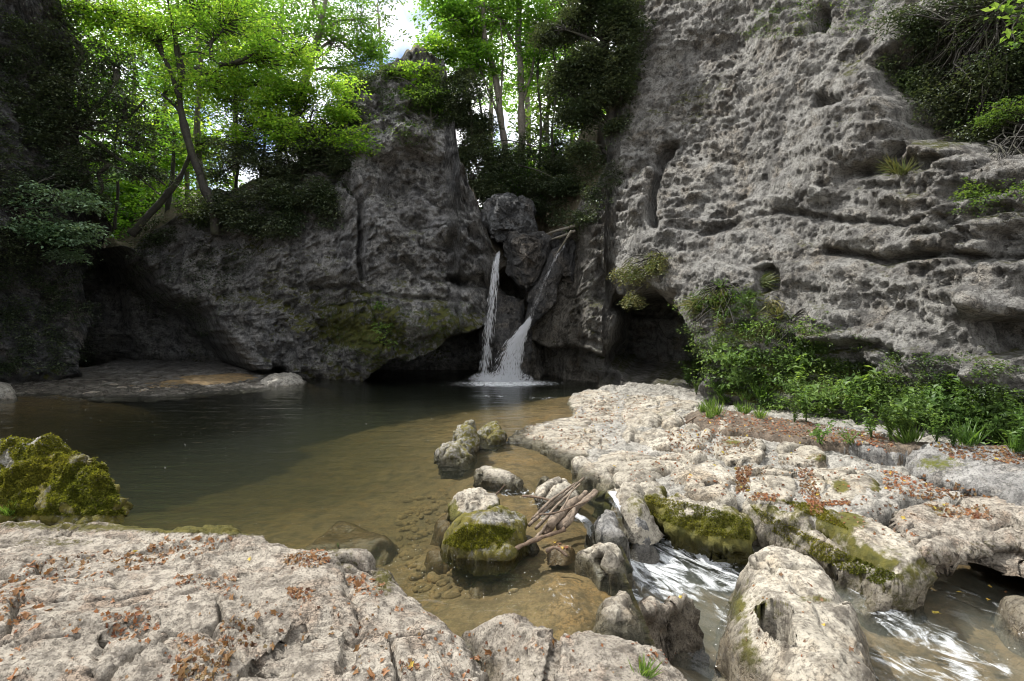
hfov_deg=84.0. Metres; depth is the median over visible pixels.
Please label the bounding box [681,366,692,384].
herb
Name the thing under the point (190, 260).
ivy
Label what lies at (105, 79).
forest tree
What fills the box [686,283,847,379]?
bush
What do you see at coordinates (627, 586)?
pool water
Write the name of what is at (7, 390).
boulder
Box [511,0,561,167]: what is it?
sapling
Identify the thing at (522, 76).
tall tree
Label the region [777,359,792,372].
fern
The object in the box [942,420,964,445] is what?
fern
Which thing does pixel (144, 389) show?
gravel
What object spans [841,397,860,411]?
grass tuft
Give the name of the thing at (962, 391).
fern
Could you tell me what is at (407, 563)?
cobble
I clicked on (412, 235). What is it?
rock buttress
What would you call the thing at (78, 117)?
yew tree
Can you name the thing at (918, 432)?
grass tuft
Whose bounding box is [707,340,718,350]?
herb
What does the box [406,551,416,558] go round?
cobble
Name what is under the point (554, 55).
sapling
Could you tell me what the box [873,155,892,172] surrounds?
grass tuft
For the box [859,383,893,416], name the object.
fern
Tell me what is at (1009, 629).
boulder
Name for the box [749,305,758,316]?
fern
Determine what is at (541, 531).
driftwood branch
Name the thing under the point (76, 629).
fallen leaf
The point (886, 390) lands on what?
fern
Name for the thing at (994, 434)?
fern
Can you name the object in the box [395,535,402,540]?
cobble
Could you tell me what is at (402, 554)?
cobble
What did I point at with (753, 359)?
herb
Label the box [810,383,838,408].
herb
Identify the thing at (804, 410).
herb
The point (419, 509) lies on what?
cobble
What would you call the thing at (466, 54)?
sapling
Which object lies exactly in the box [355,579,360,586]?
fallen leaf
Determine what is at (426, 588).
cobble
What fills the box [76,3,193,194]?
forest tree
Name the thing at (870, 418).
herb
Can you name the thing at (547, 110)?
forest tree
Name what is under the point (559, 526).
driftwood branch
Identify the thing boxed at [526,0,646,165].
holly tree
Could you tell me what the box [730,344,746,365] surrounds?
herb
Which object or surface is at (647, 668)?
grass tuft
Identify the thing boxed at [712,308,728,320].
herb
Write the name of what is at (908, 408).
fern
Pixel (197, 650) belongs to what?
fallen leaf
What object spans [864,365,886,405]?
herb
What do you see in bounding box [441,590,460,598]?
cobble
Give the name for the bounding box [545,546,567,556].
driftwood branch
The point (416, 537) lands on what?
cobble
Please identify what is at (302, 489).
stream bed
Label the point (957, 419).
fern
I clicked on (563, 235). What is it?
dead branch
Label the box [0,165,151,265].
fern bush
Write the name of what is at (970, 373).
ground cover
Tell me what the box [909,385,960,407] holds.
herb
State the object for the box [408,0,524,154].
ash tree
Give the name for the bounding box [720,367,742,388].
herb
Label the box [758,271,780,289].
grass tuft
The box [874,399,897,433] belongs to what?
fern
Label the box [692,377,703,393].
fern
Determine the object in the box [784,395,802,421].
fern
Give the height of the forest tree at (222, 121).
14.297 m
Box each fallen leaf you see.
[7,667,18,680]
[12,587,18,595]
[29,623,40,629]
[71,627,80,632]
[171,663,177,673]
[177,666,185,679]
[192,633,199,643]
[193,646,203,655]
[223,649,236,659]
[254,611,260,618]
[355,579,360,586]
[366,667,374,678]
[381,666,389,675]
[484,649,491,655]
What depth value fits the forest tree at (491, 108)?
35.14 m
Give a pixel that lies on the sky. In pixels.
(403, 22)
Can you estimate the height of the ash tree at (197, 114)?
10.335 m
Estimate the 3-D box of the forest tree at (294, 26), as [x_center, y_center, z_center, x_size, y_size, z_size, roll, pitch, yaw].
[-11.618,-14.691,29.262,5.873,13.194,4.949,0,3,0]
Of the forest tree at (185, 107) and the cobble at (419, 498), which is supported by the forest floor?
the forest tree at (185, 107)
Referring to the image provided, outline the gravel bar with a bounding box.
[9,358,307,401]
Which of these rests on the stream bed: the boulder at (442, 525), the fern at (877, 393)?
the boulder at (442, 525)
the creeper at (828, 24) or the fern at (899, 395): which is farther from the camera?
the creeper at (828, 24)
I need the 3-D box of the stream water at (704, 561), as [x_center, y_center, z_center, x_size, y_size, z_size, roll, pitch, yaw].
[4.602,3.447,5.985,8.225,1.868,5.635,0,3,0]
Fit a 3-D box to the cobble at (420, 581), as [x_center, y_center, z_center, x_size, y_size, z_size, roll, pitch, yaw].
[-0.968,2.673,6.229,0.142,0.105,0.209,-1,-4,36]
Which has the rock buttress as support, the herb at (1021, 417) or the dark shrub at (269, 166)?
the dark shrub at (269, 166)
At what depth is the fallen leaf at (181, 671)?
3.16 m
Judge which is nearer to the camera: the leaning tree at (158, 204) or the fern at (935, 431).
the fern at (935, 431)
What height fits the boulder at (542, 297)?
2.977 m
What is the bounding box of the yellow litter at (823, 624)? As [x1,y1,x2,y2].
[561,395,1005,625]
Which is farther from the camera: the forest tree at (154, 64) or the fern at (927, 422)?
the forest tree at (154, 64)
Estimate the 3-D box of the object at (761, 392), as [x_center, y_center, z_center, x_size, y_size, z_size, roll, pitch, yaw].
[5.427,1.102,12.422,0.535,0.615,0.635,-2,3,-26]
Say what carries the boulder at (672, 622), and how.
on the stream bed
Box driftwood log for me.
[546,490,588,528]
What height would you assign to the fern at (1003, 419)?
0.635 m
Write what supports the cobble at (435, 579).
on the stream bed
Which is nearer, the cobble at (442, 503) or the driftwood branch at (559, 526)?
the driftwood branch at (559, 526)
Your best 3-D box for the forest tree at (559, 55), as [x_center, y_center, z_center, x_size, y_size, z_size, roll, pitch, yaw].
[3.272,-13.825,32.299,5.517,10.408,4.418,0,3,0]
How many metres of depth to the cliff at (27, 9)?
18.75 m
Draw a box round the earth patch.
[684,409,1008,465]
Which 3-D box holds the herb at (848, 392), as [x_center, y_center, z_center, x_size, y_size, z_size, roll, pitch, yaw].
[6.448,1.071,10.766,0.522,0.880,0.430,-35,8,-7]
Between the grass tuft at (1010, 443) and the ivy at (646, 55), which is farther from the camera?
the ivy at (646, 55)
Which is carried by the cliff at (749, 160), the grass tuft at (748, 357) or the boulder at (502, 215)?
the grass tuft at (748, 357)
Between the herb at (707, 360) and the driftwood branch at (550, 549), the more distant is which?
the herb at (707, 360)
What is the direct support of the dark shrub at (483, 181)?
on the forest floor
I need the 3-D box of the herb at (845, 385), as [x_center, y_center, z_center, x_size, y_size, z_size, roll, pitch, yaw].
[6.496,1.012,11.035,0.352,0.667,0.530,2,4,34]
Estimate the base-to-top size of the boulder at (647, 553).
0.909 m
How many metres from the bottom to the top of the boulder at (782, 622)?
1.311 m
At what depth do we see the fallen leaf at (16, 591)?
4.06 m
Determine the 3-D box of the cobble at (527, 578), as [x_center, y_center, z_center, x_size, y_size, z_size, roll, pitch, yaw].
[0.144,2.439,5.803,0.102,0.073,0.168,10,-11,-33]
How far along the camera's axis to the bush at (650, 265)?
16.13 m
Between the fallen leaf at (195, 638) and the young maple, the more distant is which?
the young maple
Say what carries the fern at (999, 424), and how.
on the cliff at (749, 160)
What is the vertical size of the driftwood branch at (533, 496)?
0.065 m
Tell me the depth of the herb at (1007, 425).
8.60 m
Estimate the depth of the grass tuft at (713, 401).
12.23 m
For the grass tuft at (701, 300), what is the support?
on the cliff at (749, 160)
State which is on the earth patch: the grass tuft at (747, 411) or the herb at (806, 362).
the grass tuft at (747, 411)
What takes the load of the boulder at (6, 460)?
on the foreground ledge
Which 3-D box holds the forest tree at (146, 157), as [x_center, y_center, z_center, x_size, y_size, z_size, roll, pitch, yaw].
[-17.070,-7.495,26.667,5.256,5.994,4.136,0,3,0]
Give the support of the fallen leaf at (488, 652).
on the foreground ledge
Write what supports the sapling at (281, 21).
on the forest floor
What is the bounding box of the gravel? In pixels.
[17,381,246,402]
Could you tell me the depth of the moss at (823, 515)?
7.05 m
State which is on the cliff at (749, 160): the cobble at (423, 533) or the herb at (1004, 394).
the herb at (1004, 394)
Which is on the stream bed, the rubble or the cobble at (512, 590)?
the cobble at (512, 590)
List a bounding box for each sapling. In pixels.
[98,94,158,229]
[205,40,278,187]
[245,20,288,177]
[451,21,487,112]
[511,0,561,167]
[519,41,575,174]
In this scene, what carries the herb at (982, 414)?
on the rock shelf
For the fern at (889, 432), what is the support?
on the earth patch
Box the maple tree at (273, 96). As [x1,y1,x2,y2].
[190,65,384,163]
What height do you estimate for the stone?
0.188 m
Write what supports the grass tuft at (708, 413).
on the earth patch
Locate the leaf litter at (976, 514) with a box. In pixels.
[527,392,1023,667]
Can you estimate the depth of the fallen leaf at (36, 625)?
3.61 m
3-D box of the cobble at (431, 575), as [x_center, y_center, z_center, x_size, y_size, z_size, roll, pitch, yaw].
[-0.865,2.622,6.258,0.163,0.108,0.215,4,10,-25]
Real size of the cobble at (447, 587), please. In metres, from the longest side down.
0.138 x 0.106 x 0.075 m
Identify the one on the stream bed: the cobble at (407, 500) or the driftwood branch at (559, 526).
the cobble at (407, 500)
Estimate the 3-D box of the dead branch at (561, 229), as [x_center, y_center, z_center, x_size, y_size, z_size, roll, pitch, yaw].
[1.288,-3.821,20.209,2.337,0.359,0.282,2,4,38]
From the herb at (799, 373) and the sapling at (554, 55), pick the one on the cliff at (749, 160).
the herb at (799, 373)
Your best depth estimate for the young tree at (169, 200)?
22.96 m
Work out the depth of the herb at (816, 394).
11.14 m
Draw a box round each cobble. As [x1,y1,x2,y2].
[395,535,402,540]
[397,514,407,519]
[399,550,409,557]
[403,499,412,502]
[404,510,413,514]
[405,561,415,566]
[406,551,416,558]
[408,572,424,580]
[411,526,419,532]
[412,583,423,592]
[413,535,421,539]
[413,579,426,585]
[416,496,426,500]
[416,506,423,512]
[416,564,422,570]
[419,531,428,537]
[422,584,433,592]
[423,506,431,511]
[423,511,432,514]
[426,571,437,581]
[431,575,444,583]
[434,592,441,598]
[436,579,449,585]
[439,501,447,505]
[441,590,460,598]
[443,584,451,590]
[448,587,462,592]
[449,568,461,577]
[452,574,463,582]
[459,576,470,582]
[470,578,478,585]
[489,574,499,579]
[492,581,502,590]
[508,588,518,593]
[521,576,531,581]
[522,572,533,576]
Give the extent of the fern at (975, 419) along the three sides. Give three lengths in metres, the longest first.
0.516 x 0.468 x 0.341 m
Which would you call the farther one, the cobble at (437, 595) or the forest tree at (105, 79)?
the forest tree at (105, 79)
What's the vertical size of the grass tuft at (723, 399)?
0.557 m
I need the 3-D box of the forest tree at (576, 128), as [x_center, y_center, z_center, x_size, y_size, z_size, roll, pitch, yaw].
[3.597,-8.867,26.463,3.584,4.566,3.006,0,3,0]
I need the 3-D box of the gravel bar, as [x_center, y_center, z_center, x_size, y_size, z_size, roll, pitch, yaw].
[-16.002,1.332,21.661,16.383,0.362,13.091,3,4,44]
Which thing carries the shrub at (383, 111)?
on the rock buttress
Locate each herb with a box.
[678,361,697,377]
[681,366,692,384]
[690,359,702,378]
[696,350,711,364]
[701,375,731,396]
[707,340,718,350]
[711,343,731,369]
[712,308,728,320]
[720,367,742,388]
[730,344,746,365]
[731,364,750,377]
[741,347,779,378]
[764,331,774,344]
[771,372,799,395]
[784,346,818,371]
[787,351,815,386]
[790,383,814,421]
[795,376,850,411]
[804,346,815,357]
[805,420,839,444]
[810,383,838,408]
[832,376,866,414]
[837,377,853,401]
[852,371,885,411]
[858,404,881,436]
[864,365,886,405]
[884,385,950,437]
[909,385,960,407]
[911,394,949,431]
[917,388,971,420]
[918,389,947,434]
[923,379,954,410]
[926,386,980,419]
[940,415,957,430]
[949,372,967,400]
[950,391,980,415]
[962,418,990,438]
[975,396,990,441]
[978,410,1023,430]
[988,390,1019,407]
[997,419,1023,432]
[999,419,1023,447]
[1010,405,1023,451]
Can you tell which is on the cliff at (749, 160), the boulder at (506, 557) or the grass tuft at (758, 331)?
the grass tuft at (758, 331)
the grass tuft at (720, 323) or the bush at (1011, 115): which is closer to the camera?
the bush at (1011, 115)
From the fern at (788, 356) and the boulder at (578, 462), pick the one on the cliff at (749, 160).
the fern at (788, 356)
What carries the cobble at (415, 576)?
on the stream bed
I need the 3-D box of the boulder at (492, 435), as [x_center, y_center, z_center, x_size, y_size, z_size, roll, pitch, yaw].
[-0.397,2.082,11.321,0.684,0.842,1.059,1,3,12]
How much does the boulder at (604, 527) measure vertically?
1.071 m
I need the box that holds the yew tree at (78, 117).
[0,0,184,218]
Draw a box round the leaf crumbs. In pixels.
[0,536,675,680]
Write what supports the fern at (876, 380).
on the cliff at (749, 160)
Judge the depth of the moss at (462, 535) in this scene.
5.80 m
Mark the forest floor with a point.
(598, 138)
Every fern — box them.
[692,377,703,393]
[712,277,728,289]
[716,345,755,367]
[723,364,757,387]
[738,295,751,306]
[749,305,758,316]
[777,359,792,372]
[778,378,809,405]
[780,344,804,374]
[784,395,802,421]
[792,387,811,412]
[797,383,813,396]
[811,378,853,406]
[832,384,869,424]
[835,426,859,444]
[848,367,889,407]
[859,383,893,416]
[870,387,888,414]
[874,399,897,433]
[879,403,911,440]
[881,386,924,404]
[881,399,913,432]
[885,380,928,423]
[894,390,923,434]
[909,397,953,441]
[912,397,952,433]
[935,403,968,430]
[936,401,976,421]
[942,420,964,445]
[954,383,985,402]
[958,386,989,404]
[960,403,987,429]
[973,397,1013,425]
[975,400,1011,426]
[978,415,1012,438]
[985,409,1017,441]
[993,398,1023,421]
[1003,392,1023,441]
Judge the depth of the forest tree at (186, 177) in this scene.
27.24 m
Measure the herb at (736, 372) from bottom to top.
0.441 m
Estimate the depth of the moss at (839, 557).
6.45 m
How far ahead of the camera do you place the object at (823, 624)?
7.92 m
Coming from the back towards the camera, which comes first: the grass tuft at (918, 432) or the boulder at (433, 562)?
the grass tuft at (918, 432)
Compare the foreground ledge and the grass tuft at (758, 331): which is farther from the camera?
the grass tuft at (758, 331)
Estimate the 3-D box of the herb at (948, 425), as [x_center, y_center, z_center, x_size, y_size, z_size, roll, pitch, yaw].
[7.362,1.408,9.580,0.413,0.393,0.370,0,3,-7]
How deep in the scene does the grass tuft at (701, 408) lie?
12.01 m
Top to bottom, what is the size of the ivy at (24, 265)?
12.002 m
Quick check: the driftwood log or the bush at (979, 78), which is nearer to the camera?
the driftwood log
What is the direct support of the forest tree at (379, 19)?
on the forest floor
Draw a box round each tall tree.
[64,2,105,68]
[227,0,395,145]
[429,0,587,167]
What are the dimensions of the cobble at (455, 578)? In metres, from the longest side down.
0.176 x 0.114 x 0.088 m
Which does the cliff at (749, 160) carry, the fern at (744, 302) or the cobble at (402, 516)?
the fern at (744, 302)
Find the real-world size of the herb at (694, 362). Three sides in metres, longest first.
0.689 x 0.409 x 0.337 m
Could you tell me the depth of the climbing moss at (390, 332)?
19.34 m
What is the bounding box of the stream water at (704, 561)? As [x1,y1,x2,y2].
[629,541,1006,679]
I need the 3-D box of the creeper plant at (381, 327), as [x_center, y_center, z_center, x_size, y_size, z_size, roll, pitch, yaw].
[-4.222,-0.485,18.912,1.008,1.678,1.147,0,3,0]
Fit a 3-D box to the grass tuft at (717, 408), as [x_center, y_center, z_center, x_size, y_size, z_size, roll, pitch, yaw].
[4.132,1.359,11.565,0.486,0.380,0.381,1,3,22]
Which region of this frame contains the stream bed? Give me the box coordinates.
[0,367,1023,680]
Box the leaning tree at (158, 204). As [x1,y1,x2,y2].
[127,132,234,237]
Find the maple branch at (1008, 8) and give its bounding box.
[981,0,1023,48]
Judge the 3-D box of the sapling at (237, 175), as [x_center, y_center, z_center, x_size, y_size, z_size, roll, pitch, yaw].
[-10.426,-8.582,22.010,2.747,5.845,1.698,0,3,0]
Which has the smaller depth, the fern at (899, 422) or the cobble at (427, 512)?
the cobble at (427, 512)
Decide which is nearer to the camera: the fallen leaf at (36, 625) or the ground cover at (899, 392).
the fallen leaf at (36, 625)
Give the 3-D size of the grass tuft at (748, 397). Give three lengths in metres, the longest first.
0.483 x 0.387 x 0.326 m
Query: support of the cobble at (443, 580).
on the stream bed
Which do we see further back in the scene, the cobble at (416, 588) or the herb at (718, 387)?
the herb at (718, 387)
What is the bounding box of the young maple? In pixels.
[387,30,456,105]
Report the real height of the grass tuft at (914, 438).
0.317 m
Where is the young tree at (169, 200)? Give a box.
[139,108,218,212]
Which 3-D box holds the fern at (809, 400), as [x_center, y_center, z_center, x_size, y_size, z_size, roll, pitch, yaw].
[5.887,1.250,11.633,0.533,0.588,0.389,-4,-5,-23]
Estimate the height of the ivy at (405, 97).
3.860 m
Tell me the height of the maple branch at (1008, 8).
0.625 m
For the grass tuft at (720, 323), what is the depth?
13.43 m
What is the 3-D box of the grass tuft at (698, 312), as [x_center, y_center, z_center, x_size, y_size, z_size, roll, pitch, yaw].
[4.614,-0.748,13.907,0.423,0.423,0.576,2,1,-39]
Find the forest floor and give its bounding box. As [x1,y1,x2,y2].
[93,44,606,254]
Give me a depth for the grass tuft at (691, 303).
14.19 m
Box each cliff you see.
[0,0,110,383]
[562,0,1023,444]
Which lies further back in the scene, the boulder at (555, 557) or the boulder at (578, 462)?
the boulder at (578, 462)
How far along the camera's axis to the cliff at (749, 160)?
13.82 m
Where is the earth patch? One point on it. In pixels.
(828, 445)
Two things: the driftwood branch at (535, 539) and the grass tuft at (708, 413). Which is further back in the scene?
the grass tuft at (708, 413)
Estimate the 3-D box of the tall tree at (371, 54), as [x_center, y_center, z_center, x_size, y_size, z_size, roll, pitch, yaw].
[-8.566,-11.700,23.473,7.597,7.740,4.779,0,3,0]
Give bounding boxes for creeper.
[724,0,882,37]
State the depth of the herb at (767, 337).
12.64 m
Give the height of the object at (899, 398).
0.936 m
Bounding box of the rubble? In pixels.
[639,399,888,444]
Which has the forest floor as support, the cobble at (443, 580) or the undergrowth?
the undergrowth
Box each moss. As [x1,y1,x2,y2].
[0,432,125,516]
[318,290,471,368]
[443,522,515,550]
[645,495,750,540]
[750,504,897,583]
[783,499,847,528]
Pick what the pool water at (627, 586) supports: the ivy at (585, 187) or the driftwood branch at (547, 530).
the driftwood branch at (547, 530)
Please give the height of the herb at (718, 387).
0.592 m
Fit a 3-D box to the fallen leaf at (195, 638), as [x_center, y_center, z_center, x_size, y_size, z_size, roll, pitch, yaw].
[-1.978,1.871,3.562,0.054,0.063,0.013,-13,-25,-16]
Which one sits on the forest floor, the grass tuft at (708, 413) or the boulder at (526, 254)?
the boulder at (526, 254)
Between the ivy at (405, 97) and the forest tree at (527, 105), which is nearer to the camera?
the ivy at (405, 97)
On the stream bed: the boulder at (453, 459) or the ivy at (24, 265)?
the boulder at (453, 459)
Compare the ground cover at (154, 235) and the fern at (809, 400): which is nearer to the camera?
the fern at (809, 400)
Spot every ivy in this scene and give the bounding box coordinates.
[0,3,108,376]
[120,202,262,336]
[359,60,452,153]
[479,189,602,233]
[500,145,623,240]
[592,3,657,189]
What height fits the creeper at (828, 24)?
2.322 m
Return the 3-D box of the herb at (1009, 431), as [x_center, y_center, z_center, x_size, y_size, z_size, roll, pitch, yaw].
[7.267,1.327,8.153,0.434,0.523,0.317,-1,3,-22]
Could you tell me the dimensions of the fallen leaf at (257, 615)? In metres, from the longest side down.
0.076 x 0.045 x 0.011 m
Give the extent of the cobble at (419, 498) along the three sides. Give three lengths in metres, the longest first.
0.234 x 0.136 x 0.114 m
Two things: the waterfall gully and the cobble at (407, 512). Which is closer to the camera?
the cobble at (407, 512)
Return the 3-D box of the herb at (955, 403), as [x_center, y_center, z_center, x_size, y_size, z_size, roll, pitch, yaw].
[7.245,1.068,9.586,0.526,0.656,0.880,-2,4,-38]
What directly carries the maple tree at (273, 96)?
on the rock buttress
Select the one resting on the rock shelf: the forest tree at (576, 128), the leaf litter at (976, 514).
the leaf litter at (976, 514)
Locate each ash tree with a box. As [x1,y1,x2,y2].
[124,0,291,183]
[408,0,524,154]
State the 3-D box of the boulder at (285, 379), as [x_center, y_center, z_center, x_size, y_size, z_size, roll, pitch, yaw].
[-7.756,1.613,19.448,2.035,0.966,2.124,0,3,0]
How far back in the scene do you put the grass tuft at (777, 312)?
12.87 m
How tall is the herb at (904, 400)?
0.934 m
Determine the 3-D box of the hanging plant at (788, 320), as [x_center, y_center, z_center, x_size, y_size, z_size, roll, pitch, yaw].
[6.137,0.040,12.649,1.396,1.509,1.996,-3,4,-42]
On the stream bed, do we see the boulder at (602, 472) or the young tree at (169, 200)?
the boulder at (602, 472)
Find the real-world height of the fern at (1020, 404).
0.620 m
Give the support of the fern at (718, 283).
on the cliff at (749, 160)
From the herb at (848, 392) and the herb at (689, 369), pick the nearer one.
the herb at (848, 392)
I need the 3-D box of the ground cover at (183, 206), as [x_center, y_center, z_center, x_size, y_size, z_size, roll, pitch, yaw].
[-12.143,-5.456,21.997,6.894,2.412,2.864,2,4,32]
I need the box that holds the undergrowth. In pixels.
[95,126,604,241]
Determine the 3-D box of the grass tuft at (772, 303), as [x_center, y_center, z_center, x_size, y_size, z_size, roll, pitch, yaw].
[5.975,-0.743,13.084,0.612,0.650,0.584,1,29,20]
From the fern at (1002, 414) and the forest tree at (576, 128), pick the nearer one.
the fern at (1002, 414)
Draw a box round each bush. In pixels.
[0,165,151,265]
[608,248,673,309]
[868,0,1023,145]
[947,95,1023,216]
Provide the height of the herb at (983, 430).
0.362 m
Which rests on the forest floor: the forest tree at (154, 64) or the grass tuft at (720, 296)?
the forest tree at (154, 64)
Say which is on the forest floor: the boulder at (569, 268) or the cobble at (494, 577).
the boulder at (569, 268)
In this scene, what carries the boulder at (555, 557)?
on the stream bed
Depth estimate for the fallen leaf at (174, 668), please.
3.21 m
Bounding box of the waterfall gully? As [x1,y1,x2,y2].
[493,231,564,397]
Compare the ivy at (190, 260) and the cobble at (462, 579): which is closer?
the cobble at (462, 579)
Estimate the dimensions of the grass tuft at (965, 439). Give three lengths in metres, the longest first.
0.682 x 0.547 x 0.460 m
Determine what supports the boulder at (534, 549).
on the stream bed
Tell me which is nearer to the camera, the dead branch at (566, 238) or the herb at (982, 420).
the herb at (982, 420)
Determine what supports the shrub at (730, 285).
on the cliff at (749, 160)
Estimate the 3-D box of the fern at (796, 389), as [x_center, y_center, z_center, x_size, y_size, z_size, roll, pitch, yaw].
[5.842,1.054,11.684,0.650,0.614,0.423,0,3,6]
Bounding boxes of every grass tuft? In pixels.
[0,499,16,518]
[628,652,663,678]
[675,295,699,316]
[690,302,706,316]
[691,292,712,305]
[696,401,709,411]
[698,407,718,417]
[702,396,715,408]
[704,400,725,415]
[708,286,732,304]
[709,298,728,314]
[712,318,728,331]
[715,390,731,402]
[729,350,749,367]
[733,401,746,411]
[737,390,752,402]
[738,402,752,413]
[746,324,766,337]
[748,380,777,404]
[749,405,769,418]
[753,326,775,341]
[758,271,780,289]
[759,296,784,316]
[760,326,780,337]
[764,302,787,320]
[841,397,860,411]
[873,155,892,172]
[880,157,900,175]
[887,423,925,443]
[893,157,922,177]
[899,426,920,440]
[901,425,924,441]
[947,416,995,445]
[999,429,1023,453]
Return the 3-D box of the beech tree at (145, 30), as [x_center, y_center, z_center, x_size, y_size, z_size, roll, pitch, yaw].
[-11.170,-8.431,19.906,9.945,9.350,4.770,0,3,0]
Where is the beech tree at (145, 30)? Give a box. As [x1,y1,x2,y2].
[53,0,329,234]
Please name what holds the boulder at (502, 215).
on the forest floor
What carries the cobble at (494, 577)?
on the stream bed
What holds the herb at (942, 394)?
on the cliff at (749, 160)
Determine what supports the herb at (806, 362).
on the cliff at (749, 160)
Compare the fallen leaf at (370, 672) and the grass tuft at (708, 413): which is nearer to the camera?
the fallen leaf at (370, 672)
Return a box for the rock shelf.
[507,382,1023,635]
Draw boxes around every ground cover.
[106,70,389,258]
[172,171,260,225]
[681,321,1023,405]
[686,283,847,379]
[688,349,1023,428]
[764,311,1023,394]
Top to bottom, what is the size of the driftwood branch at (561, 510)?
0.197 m
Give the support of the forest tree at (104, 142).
on the forest floor
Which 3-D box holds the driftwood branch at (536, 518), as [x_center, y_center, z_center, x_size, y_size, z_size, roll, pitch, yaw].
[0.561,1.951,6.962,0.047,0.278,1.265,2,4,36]
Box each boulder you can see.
[0,382,17,403]
[0,435,133,525]
[252,372,311,404]
[304,521,399,565]
[424,548,452,574]
[430,512,449,546]
[434,441,474,478]
[440,505,530,575]
[446,487,500,524]
[452,419,480,471]
[469,578,493,598]
[473,465,523,494]
[477,421,507,451]
[478,288,532,391]
[480,192,537,243]
[502,226,551,292]
[525,245,566,327]
[526,535,539,556]
[534,476,580,514]
[536,476,548,487]
[545,541,575,565]
[551,230,575,283]
[571,455,591,479]
[574,542,627,595]
[584,509,639,602]
[592,590,644,644]
[594,464,614,482]
[630,517,666,591]
[638,593,710,677]
[710,545,878,680]
[990,595,1023,657]
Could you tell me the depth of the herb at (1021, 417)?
7.83 m
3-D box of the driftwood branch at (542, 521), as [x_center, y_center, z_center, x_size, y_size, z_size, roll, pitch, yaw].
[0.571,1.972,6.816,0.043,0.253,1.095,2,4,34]
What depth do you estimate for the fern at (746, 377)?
12.66 m
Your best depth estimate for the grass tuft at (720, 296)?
13.68 m
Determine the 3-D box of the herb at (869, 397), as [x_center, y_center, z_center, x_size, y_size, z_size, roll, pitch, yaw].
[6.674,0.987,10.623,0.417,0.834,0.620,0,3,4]
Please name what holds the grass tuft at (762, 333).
on the cliff at (749, 160)
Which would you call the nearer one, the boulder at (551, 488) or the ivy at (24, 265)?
the boulder at (551, 488)
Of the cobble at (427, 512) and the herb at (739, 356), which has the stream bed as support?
the cobble at (427, 512)
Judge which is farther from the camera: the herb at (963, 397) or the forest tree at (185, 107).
the forest tree at (185, 107)
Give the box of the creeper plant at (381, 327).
[371,301,397,349]
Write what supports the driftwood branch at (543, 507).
on the driftwood branch at (536, 518)
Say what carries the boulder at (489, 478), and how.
on the stream bed
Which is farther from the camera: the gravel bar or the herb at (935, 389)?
the gravel bar
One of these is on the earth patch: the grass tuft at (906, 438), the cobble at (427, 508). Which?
the grass tuft at (906, 438)
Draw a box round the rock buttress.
[79,48,493,404]
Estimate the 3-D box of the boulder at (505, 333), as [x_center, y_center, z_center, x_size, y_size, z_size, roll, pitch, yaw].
[-0.177,-0.001,21.170,2.131,3.926,2.337,0,3,0]
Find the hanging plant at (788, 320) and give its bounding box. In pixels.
[739,308,828,367]
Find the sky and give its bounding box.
[73,0,611,206]
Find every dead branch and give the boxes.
[546,224,575,233]
[552,230,575,239]
[557,230,571,251]
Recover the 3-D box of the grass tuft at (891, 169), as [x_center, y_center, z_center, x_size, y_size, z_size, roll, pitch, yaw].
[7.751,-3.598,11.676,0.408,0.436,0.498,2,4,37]
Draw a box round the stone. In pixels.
[87,397,104,402]
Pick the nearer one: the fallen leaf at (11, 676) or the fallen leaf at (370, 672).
the fallen leaf at (11, 676)
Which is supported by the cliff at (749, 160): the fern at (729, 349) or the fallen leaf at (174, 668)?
the fern at (729, 349)
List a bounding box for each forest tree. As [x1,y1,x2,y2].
[72,34,152,181]
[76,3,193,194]
[79,124,155,221]
[90,114,195,208]
[109,0,227,184]
[131,114,244,203]
[136,0,248,197]
[167,6,291,186]
[233,0,343,155]
[337,0,412,66]
[444,1,531,142]
[475,0,574,155]
[507,70,571,149]
[541,14,597,142]
[554,110,606,146]
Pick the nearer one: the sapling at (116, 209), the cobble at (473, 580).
the cobble at (473, 580)
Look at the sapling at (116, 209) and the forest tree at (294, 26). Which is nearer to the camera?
the sapling at (116, 209)
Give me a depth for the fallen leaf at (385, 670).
3.36 m
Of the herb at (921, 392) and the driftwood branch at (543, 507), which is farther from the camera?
the herb at (921, 392)
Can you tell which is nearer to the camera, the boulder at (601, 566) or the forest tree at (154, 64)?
the boulder at (601, 566)
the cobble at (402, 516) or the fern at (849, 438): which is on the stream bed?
the cobble at (402, 516)
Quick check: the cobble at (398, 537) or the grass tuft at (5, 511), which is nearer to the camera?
the grass tuft at (5, 511)
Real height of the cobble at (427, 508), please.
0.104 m
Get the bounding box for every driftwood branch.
[515,526,565,549]
[522,495,553,501]
[528,477,584,526]
[531,482,576,519]
[534,483,580,529]
[535,524,546,536]
[538,499,589,515]
[542,523,558,534]
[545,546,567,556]
[556,489,596,529]
[561,483,575,509]
[563,490,597,528]
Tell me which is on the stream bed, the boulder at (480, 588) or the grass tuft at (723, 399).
the boulder at (480, 588)
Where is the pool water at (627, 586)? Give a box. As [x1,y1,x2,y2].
[0,370,655,646]
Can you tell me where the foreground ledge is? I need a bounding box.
[0,520,686,680]
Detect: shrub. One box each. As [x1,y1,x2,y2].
[184,94,368,240]
[329,59,460,126]
[360,104,412,157]
[421,65,584,220]
[658,281,763,364]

